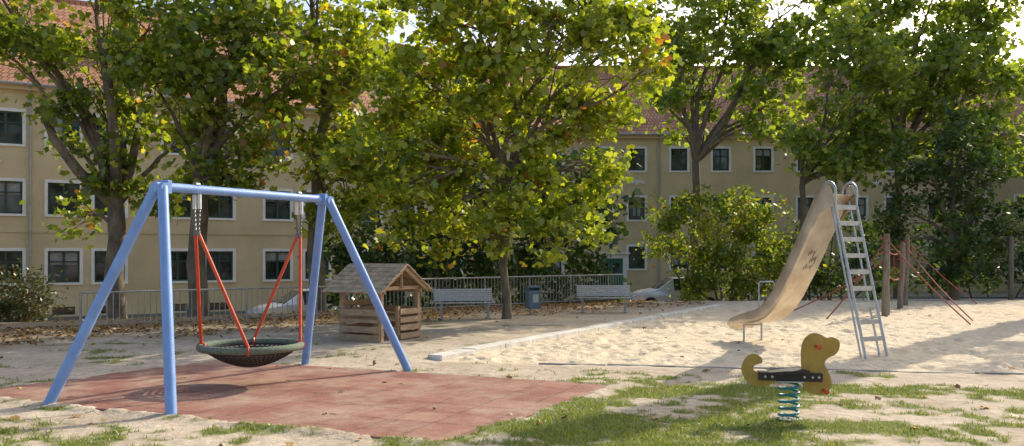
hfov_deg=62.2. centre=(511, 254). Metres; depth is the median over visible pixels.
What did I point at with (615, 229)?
plane tree
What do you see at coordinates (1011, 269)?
wooden bollard
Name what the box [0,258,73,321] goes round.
shrub
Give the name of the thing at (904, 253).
rope climbing frame
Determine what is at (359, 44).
plane tree
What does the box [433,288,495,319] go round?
park bench
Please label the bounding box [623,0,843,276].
plane tree
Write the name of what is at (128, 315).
plinth
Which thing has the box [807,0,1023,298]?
plane tree
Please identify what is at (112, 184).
plane tree
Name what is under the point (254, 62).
plane tree
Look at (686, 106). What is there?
dormers
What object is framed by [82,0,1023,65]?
sky
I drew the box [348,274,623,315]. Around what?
metal railing fence
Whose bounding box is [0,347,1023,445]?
grass
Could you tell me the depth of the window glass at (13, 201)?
40.90 m
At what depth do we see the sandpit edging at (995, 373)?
12.27 m
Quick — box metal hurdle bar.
[758,281,774,305]
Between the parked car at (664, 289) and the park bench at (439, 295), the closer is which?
the park bench at (439, 295)
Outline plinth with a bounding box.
[3,299,619,320]
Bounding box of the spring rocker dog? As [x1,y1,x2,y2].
[741,333,839,421]
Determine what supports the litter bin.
on the ground at (932, 335)
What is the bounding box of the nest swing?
[43,180,411,414]
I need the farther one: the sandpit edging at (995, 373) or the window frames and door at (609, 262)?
the window frames and door at (609, 262)
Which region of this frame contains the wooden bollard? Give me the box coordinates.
[1008,236,1013,299]
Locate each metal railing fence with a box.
[79,286,325,328]
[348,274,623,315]
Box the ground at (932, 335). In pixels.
[0,291,1023,445]
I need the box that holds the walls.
[0,83,1023,318]
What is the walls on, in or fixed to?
on the ground at (932, 335)
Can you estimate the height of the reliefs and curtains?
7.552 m
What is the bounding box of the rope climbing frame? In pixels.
[794,234,976,324]
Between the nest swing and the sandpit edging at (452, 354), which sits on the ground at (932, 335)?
the sandpit edging at (452, 354)
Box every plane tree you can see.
[0,0,237,319]
[92,0,351,316]
[251,0,476,310]
[299,0,683,318]
[348,74,642,306]
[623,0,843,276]
[758,0,927,299]
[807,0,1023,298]
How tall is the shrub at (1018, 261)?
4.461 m
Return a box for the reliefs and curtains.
[0,116,1022,272]
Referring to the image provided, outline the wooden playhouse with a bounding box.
[321,263,432,341]
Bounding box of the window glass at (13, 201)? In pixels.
[0,113,1022,314]
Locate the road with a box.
[748,297,1023,300]
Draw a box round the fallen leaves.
[0,299,1019,445]
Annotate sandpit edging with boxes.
[428,304,725,360]
[539,362,1023,374]
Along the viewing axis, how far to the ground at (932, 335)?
12.93 m
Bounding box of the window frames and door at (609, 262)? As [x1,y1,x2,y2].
[0,80,1023,298]
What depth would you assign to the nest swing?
10.07 m
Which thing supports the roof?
on the walls
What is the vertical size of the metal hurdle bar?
1.002 m
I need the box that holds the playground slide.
[727,180,888,358]
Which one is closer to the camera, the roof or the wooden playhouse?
the wooden playhouse
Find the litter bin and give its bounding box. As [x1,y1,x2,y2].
[524,285,540,312]
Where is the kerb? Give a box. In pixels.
[725,295,1023,300]
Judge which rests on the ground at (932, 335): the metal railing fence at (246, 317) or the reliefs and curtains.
the metal railing fence at (246, 317)
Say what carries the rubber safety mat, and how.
on the ground at (932, 335)
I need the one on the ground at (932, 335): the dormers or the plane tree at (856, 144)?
the plane tree at (856, 144)
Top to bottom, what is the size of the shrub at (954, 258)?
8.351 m
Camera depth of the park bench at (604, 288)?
24.40 m
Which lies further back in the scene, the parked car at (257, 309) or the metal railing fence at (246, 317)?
the parked car at (257, 309)
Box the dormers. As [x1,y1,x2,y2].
[234,59,935,108]
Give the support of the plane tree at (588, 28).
on the ground at (932, 335)
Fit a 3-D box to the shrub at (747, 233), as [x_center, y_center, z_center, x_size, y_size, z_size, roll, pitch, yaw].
[9.104,-0.317,36.167,7.823,5.388,4.830,0,0,0]
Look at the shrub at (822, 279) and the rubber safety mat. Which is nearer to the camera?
the rubber safety mat
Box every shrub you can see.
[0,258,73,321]
[297,205,458,310]
[409,199,631,307]
[634,183,826,300]
[765,209,908,299]
[862,97,1023,299]
[905,221,1023,298]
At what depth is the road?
42.69 m
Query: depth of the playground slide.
14.63 m
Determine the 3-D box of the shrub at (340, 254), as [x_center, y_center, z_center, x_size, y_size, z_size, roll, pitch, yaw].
[-4.695,0.182,29.391,5.333,4.392,3.764,0,0,-29]
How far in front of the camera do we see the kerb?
43.40 m
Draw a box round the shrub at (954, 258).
[862,97,1023,299]
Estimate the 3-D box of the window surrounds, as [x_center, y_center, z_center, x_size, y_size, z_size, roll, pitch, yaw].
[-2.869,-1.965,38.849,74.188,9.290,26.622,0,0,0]
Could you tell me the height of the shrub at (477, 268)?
4.605 m
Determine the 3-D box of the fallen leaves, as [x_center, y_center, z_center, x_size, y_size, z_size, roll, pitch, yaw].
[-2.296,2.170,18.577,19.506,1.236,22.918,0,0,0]
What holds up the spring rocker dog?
on the ground at (932, 335)
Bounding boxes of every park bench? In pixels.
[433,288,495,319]
[576,284,630,312]
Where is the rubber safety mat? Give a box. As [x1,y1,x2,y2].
[0,360,604,440]
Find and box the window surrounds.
[0,107,1023,314]
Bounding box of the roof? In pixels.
[0,0,1023,132]
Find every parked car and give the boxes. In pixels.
[248,289,359,313]
[627,277,724,300]

